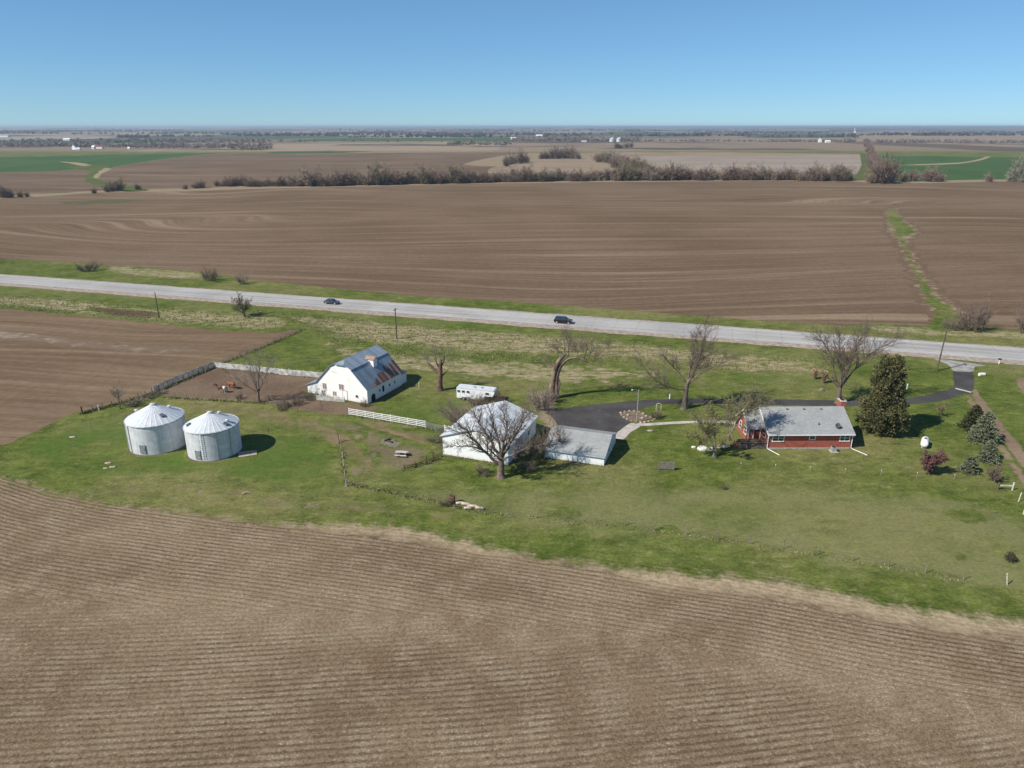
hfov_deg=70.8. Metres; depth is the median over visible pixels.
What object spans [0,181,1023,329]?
ploughed field
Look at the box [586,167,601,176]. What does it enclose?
hedgerow tree
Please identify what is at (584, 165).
tan hill field
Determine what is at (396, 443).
ash patch
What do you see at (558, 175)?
hedgerow tree
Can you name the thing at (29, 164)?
wheat field
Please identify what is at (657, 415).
brush
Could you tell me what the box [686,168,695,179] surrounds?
hedgerow tree
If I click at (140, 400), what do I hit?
brush
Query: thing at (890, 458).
ground
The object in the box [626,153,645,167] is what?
hedgerow tree
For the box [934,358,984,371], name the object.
driveway apron
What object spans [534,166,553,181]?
hedgerow tree
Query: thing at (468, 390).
horse trailer
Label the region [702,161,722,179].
hedgerow tree
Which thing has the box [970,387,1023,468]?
dirt lane
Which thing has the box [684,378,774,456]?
budding tree
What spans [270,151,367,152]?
green wedge
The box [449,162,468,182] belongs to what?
hedgerow tree
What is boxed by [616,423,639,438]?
path
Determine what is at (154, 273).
meadow
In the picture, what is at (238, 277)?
brush
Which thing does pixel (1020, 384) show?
bare patch
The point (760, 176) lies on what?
hedgerow tree
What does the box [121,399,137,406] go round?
brush
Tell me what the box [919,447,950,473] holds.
red leaved tree
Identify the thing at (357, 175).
hedgerow tree
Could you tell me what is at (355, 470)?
bare patch
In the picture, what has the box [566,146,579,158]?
hedgerow tree
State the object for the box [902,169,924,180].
hedgerow tree
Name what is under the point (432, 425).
metal gate
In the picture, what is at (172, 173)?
brown field
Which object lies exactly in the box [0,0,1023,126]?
sky
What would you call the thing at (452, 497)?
tree stump
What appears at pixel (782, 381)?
lush grass
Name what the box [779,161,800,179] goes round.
hedgerow tree
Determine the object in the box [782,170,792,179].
hedgerow tree
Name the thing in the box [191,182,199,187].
hedgerow tree
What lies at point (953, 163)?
dry draw
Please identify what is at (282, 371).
board fence
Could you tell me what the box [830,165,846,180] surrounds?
hedgerow tree
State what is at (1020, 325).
brush
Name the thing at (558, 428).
brush
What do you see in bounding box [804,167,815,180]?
hedgerow tree
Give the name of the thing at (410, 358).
tall grass
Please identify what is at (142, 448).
door
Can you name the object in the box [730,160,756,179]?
hedgerow tree
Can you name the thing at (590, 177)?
hedgerow tree
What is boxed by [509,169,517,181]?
hedgerow tree
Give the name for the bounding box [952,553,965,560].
green patch
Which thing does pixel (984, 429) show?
spruce tree
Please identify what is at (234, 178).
hedgerow tree
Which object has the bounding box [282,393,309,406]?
brush
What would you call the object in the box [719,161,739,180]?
hedgerow tree
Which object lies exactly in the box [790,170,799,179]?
hedgerow tree
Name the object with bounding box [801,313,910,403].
bare tree
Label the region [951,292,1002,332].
brush
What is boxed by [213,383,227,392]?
horse
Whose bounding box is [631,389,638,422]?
yard light
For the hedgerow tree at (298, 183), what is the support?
on the dry ground at (494, 161)
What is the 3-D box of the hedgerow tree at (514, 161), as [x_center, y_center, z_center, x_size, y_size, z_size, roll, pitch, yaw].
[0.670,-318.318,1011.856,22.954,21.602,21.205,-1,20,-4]
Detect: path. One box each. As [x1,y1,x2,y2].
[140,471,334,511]
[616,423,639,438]
[637,420,734,425]
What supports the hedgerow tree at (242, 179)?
on the dry ground at (494, 161)
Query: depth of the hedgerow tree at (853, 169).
708.32 m
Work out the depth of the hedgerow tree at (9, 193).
534.90 m
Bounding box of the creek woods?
[0,141,273,149]
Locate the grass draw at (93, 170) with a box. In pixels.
[68,165,145,191]
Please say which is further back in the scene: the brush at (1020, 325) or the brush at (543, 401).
the brush at (1020, 325)
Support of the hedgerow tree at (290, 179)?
on the dry ground at (494, 161)
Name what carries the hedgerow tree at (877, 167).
on the dry ground at (494, 161)
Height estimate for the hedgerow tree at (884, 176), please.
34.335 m
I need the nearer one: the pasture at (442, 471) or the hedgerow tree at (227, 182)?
the pasture at (442, 471)
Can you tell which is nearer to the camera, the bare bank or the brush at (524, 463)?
the brush at (524, 463)
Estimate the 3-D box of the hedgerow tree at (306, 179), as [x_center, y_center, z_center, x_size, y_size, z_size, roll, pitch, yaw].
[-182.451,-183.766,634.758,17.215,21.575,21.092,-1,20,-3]
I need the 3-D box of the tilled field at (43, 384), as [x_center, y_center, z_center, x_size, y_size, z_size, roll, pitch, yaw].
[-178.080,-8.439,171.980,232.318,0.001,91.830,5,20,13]
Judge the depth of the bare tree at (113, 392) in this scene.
134.09 m
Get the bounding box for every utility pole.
[154,292,159,317]
[393,308,396,338]
[936,328,947,370]
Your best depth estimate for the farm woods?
2435.61 m
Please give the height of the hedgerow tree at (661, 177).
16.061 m
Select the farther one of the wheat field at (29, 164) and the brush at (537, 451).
the wheat field at (29, 164)
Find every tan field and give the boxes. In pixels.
[0,136,117,139]
[344,141,802,156]
[639,152,854,155]
[859,134,1023,141]
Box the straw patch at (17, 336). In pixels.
[0,331,200,352]
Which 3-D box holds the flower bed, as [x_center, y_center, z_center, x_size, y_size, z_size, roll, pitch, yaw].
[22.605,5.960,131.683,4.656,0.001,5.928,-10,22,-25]
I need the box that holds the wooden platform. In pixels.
[239,450,256,456]
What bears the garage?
on the ground at (890, 458)
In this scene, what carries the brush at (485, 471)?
on the ground at (890, 458)
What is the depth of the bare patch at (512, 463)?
114.74 m
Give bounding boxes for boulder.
[697,445,707,450]
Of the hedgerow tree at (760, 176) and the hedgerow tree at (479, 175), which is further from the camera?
the hedgerow tree at (760, 176)
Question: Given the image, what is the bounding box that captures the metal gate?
[426,422,441,429]
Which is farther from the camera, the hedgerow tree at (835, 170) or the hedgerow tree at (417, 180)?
the hedgerow tree at (835, 170)
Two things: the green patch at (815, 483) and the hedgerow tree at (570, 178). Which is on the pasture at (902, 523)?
the green patch at (815, 483)
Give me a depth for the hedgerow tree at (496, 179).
685.07 m
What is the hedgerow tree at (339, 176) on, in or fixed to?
on the dry ground at (494, 161)
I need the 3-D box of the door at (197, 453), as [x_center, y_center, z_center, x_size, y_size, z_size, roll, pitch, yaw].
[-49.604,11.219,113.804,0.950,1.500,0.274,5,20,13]
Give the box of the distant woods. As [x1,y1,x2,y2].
[0,126,1023,137]
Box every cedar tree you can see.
[854,352,912,435]
[953,405,984,430]
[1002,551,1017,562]
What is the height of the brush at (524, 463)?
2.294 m
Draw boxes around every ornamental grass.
[812,368,818,378]
[821,370,827,383]
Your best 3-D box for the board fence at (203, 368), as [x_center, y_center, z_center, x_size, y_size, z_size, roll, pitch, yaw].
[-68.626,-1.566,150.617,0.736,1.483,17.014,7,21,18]
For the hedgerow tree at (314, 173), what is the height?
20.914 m
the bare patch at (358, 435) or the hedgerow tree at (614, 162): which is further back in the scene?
the hedgerow tree at (614, 162)
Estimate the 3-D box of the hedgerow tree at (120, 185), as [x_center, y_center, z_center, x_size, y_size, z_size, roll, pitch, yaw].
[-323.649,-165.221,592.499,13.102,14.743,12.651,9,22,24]
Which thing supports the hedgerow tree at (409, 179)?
on the dry ground at (494, 161)
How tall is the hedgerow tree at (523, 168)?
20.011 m
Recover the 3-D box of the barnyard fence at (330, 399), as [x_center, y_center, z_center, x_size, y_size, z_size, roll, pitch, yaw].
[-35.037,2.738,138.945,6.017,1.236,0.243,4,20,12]
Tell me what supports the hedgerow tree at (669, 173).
on the dry ground at (494, 161)
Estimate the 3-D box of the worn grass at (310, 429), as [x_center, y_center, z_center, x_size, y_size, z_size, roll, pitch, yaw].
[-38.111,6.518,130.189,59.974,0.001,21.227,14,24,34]
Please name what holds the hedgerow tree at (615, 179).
on the dry ground at (494, 161)
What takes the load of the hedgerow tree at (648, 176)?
on the dry ground at (494, 161)
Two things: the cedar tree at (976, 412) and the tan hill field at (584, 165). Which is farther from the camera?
the tan hill field at (584, 165)
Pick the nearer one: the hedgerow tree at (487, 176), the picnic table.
the picnic table
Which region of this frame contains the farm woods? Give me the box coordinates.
[0,135,1023,144]
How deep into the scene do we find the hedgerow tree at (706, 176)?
703.76 m
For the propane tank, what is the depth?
118.40 m
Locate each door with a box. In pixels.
[139,445,145,453]
[195,450,201,459]
[342,390,347,399]
[514,434,522,457]
[753,430,760,438]
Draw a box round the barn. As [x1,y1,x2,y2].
[306,345,406,403]
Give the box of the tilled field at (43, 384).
[0,309,297,445]
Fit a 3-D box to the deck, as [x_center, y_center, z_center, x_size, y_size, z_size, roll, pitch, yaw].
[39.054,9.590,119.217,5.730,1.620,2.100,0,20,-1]
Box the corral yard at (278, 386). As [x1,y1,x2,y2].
[151,367,384,415]
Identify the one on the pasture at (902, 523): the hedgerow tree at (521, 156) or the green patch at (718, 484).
the green patch at (718, 484)
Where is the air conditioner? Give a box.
[829,446,838,452]
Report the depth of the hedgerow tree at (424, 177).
660.35 m
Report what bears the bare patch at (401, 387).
on the ground at (890, 458)
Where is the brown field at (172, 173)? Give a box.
[0,152,547,195]
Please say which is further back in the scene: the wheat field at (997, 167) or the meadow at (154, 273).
the wheat field at (997, 167)
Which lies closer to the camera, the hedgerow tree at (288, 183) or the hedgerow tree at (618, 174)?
the hedgerow tree at (288, 183)
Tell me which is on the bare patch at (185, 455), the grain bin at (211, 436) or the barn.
the grain bin at (211, 436)
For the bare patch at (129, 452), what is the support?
on the lush grass at (292, 462)
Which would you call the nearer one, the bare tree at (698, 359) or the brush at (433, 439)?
the brush at (433, 439)
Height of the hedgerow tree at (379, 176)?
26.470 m
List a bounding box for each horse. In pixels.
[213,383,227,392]
[226,382,235,389]
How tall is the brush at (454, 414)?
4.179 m
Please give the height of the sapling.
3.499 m
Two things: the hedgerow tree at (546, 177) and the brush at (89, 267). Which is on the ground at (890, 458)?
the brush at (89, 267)
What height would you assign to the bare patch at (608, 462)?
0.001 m
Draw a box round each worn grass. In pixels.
[71,478,476,523]
[161,400,442,481]
[449,376,638,389]
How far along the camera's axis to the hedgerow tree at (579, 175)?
694.10 m
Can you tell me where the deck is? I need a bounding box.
[729,439,767,448]
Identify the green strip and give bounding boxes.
[60,200,140,204]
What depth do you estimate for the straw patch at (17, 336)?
176.06 m
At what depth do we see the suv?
193.12 m
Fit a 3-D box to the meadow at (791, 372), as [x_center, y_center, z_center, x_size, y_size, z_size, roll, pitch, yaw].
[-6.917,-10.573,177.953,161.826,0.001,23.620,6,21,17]
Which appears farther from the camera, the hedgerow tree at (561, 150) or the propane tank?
the hedgerow tree at (561, 150)
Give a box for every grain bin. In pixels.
[123,403,185,455]
[182,411,241,461]
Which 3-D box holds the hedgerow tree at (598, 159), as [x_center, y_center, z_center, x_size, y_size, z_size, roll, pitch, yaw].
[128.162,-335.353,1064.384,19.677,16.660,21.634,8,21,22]
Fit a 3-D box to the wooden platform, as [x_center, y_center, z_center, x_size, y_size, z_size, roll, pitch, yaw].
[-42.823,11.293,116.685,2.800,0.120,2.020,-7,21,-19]
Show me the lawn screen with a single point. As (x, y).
(669, 465)
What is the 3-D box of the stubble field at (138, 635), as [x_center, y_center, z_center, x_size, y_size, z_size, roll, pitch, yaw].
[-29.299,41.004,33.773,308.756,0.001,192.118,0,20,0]
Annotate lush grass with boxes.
[0,287,801,355]
[16,414,344,497]
[378,395,474,425]
[720,371,839,386]
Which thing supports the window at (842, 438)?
in the brick house
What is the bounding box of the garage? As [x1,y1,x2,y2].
[543,425,616,465]
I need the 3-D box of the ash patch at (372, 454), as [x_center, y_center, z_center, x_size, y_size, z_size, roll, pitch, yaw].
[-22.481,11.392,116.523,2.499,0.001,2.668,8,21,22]
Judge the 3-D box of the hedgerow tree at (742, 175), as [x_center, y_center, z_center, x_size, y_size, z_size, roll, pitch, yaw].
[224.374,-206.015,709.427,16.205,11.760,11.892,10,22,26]
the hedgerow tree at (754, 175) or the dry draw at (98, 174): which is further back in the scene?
the dry draw at (98, 174)
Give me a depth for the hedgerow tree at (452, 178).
666.21 m
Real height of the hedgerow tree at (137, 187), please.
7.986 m
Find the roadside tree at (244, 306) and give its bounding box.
[231,291,252,316]
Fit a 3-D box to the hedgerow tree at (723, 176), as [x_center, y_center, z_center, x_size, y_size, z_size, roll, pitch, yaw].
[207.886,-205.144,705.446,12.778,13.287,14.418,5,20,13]
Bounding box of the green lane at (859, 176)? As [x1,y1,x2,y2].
[852,154,868,179]
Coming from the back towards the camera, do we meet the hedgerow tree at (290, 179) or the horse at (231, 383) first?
the hedgerow tree at (290, 179)
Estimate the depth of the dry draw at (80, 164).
1028.94 m
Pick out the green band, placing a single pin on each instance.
(394, 139)
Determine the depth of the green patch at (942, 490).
104.70 m
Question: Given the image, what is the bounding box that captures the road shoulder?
[0,274,1023,364]
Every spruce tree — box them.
[956,456,983,475]
[959,411,1004,446]
[974,439,1001,464]
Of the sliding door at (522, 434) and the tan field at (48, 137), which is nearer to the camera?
the sliding door at (522, 434)
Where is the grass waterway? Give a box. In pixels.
[886,210,963,329]
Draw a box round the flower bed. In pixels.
[621,411,653,421]
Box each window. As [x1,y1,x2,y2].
[339,384,343,389]
[772,436,784,441]
[839,436,849,441]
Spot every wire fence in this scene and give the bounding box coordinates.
[83,388,152,410]
[218,326,303,363]
[343,476,447,500]
[403,451,441,468]
[479,503,965,579]
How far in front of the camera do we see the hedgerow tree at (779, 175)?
709.19 m
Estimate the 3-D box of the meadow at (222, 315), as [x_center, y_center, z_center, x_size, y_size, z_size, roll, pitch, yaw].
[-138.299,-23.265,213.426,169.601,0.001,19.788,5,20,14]
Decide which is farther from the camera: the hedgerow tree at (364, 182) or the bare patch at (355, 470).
the hedgerow tree at (364, 182)
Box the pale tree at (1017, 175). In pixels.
[1004,152,1023,181]
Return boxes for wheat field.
[0,153,209,171]
[879,155,1023,180]
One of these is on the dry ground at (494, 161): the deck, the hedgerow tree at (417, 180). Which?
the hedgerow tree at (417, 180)
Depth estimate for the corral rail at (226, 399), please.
138.25 m
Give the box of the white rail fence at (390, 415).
[348,408,425,427]
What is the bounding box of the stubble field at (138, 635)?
[0,471,1023,767]
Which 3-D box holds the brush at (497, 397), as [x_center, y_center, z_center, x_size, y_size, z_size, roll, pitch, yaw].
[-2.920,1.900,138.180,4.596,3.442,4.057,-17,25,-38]
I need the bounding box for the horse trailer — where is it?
[456,384,497,400]
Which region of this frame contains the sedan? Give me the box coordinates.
[323,298,339,304]
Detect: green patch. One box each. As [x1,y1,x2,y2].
[545,507,581,519]
[653,524,677,533]
[703,481,723,487]
[775,477,845,489]
[811,546,833,555]
[914,483,969,498]
[944,508,986,523]
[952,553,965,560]
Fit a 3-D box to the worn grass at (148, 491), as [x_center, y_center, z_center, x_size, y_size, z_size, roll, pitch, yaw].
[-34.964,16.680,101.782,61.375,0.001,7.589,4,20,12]
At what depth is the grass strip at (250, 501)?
102.45 m
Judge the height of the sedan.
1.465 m
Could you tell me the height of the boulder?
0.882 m
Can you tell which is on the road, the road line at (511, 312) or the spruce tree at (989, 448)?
the road line at (511, 312)
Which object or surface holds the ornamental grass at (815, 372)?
on the lush grass at (782, 381)
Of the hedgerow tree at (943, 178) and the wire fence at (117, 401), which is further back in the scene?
the hedgerow tree at (943, 178)
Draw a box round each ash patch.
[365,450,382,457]
[377,437,403,448]
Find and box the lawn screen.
[658,461,674,470]
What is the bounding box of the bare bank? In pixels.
[89,307,161,317]
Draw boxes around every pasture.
[273,406,481,484]
[401,470,1023,607]
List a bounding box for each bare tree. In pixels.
[108,382,126,408]
[221,344,277,402]
[428,390,547,479]
[631,309,743,409]
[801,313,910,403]
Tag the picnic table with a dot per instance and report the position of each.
(397, 452)
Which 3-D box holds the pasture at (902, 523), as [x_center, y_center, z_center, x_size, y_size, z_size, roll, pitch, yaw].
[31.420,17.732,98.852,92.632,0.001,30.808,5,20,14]
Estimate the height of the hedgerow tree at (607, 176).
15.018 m
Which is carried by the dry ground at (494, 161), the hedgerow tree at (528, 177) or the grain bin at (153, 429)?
the hedgerow tree at (528, 177)
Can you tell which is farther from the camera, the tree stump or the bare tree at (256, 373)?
the bare tree at (256, 373)
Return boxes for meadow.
[0,295,303,331]
[103,266,205,279]
[244,308,836,376]
[320,340,686,384]
[862,324,1023,340]
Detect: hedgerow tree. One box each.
[0,185,6,197]
[1,186,13,197]
[101,184,111,191]
[106,182,117,190]
[114,175,127,190]
[133,182,142,189]
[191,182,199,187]
[195,177,206,187]
[220,176,233,186]
[232,175,240,185]
[235,172,252,185]
[245,178,257,186]
[255,178,264,186]
[264,177,272,185]
[270,176,286,186]
[285,173,297,185]
[285,180,294,185]
[294,179,304,186]
[296,166,312,186]
[299,164,321,185]
[310,176,317,185]
[315,169,329,186]
[327,166,344,185]
[328,167,344,185]
[338,172,351,185]
[342,170,356,185]
[344,168,362,184]
[354,177,363,184]
[359,177,371,184]
[366,170,381,184]
[367,161,390,184]
[377,172,396,184]
[384,166,407,184]
[403,168,414,183]
[411,172,420,183]
[414,162,434,183]
[430,164,446,183]
[444,163,464,183]
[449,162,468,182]
[464,174,473,182]
[465,170,480,182]
[476,170,486,182]
[481,169,494,182]
[490,170,510,181]
[491,172,502,181]
[497,167,514,181]
[501,157,511,165]
[508,153,518,163]
[508,171,519,181]
[509,164,534,180]
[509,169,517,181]
[513,148,528,162]
[516,169,528,181]
[521,168,535,181]
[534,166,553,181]
[537,152,545,158]
[541,171,551,181]
[543,149,551,158]
[548,170,557,180]
[549,147,560,158]
[550,168,563,180]
[552,144,570,157]
[554,164,566,180]
[561,150,570,158]
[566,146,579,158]
[566,169,575,180]
[566,169,587,180]
[574,151,582,158]
[584,172,595,180]
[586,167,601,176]
[591,172,605,180]
[594,154,603,161]
[594,167,615,179]
[600,151,615,162]
[602,167,611,179]
[604,150,622,167]
[610,170,619,180]
[611,159,633,174]
[612,165,624,180]
[619,160,640,180]
[621,163,642,179]
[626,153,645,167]
[635,163,652,179]
[641,161,655,172]
[643,167,660,180]
[654,166,669,179]
[659,163,677,179]
[665,161,686,178]
[675,165,689,179]
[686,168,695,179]
[691,171,701,179]
[695,165,713,180]
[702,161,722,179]
[718,169,729,180]
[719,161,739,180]
[720,166,743,179]
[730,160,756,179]
[735,170,747,179]
[742,166,753,179]
[747,167,758,179]
[753,169,764,179]
[754,161,773,179]
[768,169,780,180]
[775,168,787,179]
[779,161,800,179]
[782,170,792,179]
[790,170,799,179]
[796,171,809,180]
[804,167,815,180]
[809,160,836,180]
[825,166,850,180]
[828,161,856,173]
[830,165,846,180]
[836,164,853,180]
[863,168,877,182]
[866,151,878,161]
[866,158,890,179]
[869,149,904,183]
[885,156,905,182]
[899,170,910,181]
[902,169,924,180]
[913,162,945,181]
[933,172,946,181]
[982,171,994,181]
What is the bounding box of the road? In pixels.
[0,274,1023,360]
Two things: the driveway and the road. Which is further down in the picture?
the driveway
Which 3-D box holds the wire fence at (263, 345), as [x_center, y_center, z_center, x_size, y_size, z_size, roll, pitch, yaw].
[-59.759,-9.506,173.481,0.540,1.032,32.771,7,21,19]
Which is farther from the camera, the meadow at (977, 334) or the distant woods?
the distant woods
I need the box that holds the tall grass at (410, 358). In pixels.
[0,294,960,580]
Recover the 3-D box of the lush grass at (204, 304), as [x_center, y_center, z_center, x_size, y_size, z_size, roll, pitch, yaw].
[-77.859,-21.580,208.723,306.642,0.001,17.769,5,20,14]
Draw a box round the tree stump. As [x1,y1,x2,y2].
[449,494,455,504]
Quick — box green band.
[293,137,510,140]
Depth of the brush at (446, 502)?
100.62 m
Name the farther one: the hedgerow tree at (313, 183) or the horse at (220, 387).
the hedgerow tree at (313, 183)
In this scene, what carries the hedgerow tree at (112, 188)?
on the dry ground at (494, 161)
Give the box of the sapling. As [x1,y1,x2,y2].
[932,399,949,416]
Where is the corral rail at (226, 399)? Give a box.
[162,391,297,411]
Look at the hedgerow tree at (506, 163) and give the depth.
953.28 m
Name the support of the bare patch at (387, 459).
on the worn grass at (310, 429)
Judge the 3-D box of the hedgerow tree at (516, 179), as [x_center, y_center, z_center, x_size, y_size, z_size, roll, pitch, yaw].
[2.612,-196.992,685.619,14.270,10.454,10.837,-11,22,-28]
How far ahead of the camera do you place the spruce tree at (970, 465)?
109.76 m
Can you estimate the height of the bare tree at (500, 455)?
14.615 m
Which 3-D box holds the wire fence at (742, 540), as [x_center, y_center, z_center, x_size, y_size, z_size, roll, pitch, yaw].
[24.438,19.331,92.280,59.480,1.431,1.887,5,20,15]
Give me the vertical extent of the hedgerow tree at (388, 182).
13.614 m
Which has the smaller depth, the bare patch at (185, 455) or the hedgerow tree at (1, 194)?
the bare patch at (185, 455)
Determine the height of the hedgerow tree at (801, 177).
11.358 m
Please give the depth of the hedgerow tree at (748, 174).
706.70 m
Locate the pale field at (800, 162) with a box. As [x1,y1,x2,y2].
[637,154,861,173]
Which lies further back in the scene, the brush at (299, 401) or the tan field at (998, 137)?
the tan field at (998, 137)
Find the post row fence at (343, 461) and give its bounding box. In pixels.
[339,435,346,486]
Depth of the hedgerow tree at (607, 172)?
706.07 m
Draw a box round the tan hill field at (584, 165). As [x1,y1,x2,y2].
[488,159,615,175]
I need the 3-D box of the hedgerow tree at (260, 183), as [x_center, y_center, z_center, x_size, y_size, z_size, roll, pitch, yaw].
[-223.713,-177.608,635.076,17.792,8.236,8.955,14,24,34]
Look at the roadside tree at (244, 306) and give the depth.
199.36 m
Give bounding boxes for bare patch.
[125,445,185,457]
[183,441,245,463]
[313,383,410,406]
[314,421,436,470]
[345,464,363,476]
[347,430,366,440]
[399,423,416,429]
[437,431,542,468]
[527,388,558,432]
[540,454,611,467]
[1014,378,1023,394]
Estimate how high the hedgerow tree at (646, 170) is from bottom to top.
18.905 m
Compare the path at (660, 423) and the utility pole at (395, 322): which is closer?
the path at (660, 423)
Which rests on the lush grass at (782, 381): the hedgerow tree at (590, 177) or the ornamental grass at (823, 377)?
the ornamental grass at (823, 377)
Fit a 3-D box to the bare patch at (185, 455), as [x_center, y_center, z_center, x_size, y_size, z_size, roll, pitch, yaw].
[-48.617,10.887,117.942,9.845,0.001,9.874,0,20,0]
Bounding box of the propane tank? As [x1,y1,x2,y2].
[921,436,928,448]
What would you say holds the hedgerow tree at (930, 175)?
on the dry ground at (494, 161)
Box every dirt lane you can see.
[963,392,1023,487]
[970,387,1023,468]
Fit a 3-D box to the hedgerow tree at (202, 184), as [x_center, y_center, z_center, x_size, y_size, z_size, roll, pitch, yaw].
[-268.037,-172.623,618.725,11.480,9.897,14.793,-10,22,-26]
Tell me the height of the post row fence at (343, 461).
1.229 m
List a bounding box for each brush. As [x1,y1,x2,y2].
[74,259,105,271]
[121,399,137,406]
[133,395,145,402]
[141,390,155,398]
[153,387,165,394]
[198,264,219,280]
[234,271,250,283]
[276,397,287,409]
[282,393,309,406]
[301,390,316,400]
[423,433,441,441]
[436,405,464,422]
[438,494,451,506]
[450,398,473,421]
[468,394,483,405]
[474,461,489,475]
[488,383,505,401]
[517,457,536,472]
[521,377,555,410]
[523,432,549,459]
[535,411,567,446]
[540,384,560,402]
[649,407,661,418]
[939,311,963,330]
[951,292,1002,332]
[1011,298,1023,333]
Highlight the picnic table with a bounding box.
[394,450,407,457]
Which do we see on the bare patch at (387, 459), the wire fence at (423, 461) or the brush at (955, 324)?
the wire fence at (423, 461)
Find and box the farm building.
[95,145,103,148]
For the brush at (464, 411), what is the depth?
126.41 m
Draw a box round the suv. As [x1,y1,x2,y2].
[554,316,572,323]
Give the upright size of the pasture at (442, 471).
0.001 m
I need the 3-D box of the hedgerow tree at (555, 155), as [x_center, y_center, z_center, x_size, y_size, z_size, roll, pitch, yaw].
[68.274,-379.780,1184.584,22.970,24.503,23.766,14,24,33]
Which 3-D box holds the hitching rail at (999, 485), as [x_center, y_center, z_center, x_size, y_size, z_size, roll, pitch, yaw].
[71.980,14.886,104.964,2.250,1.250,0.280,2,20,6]
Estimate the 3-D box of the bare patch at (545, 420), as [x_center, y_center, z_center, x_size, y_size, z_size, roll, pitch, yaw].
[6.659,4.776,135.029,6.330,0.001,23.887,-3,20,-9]
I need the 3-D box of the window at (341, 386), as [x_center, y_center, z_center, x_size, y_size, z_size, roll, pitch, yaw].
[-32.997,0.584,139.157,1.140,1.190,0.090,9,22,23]
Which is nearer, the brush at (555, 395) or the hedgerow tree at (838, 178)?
the brush at (555, 395)
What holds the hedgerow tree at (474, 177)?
on the dry ground at (494, 161)
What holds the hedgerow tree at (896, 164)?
on the dry ground at (494, 161)
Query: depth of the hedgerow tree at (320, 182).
635.82 m
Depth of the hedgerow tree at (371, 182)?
651.16 m
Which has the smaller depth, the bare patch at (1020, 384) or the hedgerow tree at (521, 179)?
the bare patch at (1020, 384)
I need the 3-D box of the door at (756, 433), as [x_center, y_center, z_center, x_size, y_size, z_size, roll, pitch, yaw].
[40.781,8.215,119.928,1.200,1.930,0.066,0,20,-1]
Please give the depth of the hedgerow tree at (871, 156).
1064.19 m
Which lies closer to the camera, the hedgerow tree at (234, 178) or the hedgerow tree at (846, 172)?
the hedgerow tree at (234, 178)
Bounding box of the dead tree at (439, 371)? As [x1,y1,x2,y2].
[416,338,457,391]
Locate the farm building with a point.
(99, 146)
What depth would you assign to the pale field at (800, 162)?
1087.34 m
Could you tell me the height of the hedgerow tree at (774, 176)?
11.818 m
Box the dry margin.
[880,203,972,323]
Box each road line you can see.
[0,278,981,351]
[2,275,1019,349]
[9,282,1023,359]
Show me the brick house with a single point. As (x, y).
(803, 427)
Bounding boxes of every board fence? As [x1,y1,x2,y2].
[153,362,213,392]
[213,361,322,377]
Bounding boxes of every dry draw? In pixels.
[64,162,89,165]
[94,168,111,177]
[910,157,988,164]
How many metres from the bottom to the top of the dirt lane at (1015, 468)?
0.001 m
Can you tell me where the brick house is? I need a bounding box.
[737,398,866,454]
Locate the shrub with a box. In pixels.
[985,462,1003,482]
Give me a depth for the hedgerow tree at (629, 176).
700.84 m
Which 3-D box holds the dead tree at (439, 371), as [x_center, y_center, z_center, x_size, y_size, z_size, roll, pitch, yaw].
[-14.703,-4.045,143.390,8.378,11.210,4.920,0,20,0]
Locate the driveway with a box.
[545,371,973,432]
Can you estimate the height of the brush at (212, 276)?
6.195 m
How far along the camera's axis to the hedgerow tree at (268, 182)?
635.79 m
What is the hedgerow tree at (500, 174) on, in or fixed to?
on the dry ground at (494, 161)
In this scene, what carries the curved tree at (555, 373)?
on the ground at (890, 458)
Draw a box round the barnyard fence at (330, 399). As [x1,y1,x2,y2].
[316,395,344,401]
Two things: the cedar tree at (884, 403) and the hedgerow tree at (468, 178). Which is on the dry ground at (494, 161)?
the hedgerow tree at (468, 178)
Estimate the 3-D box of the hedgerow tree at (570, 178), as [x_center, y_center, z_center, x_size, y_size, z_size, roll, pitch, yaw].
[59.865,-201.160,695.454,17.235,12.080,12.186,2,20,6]
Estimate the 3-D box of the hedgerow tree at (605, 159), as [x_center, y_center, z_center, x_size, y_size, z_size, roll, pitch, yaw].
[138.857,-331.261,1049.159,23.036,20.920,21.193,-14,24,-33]
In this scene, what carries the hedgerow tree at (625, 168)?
on the dry ground at (494, 161)
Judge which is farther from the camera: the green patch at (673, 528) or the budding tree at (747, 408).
the budding tree at (747, 408)
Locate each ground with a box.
[0,126,1023,612]
[0,153,1023,197]
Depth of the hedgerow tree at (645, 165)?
769.17 m
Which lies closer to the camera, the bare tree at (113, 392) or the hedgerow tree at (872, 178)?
the bare tree at (113, 392)
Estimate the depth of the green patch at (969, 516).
98.24 m
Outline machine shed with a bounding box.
[440,401,537,464]
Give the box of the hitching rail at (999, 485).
[997,482,1014,490]
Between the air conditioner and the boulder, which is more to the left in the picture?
the boulder
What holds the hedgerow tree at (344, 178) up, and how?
on the dry ground at (494, 161)
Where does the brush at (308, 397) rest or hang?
on the corral yard at (278, 386)
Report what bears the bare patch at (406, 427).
on the worn grass at (310, 429)
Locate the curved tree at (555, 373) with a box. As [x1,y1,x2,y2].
[537,315,624,398]
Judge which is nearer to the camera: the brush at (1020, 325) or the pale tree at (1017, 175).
the brush at (1020, 325)
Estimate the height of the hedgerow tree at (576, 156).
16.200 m

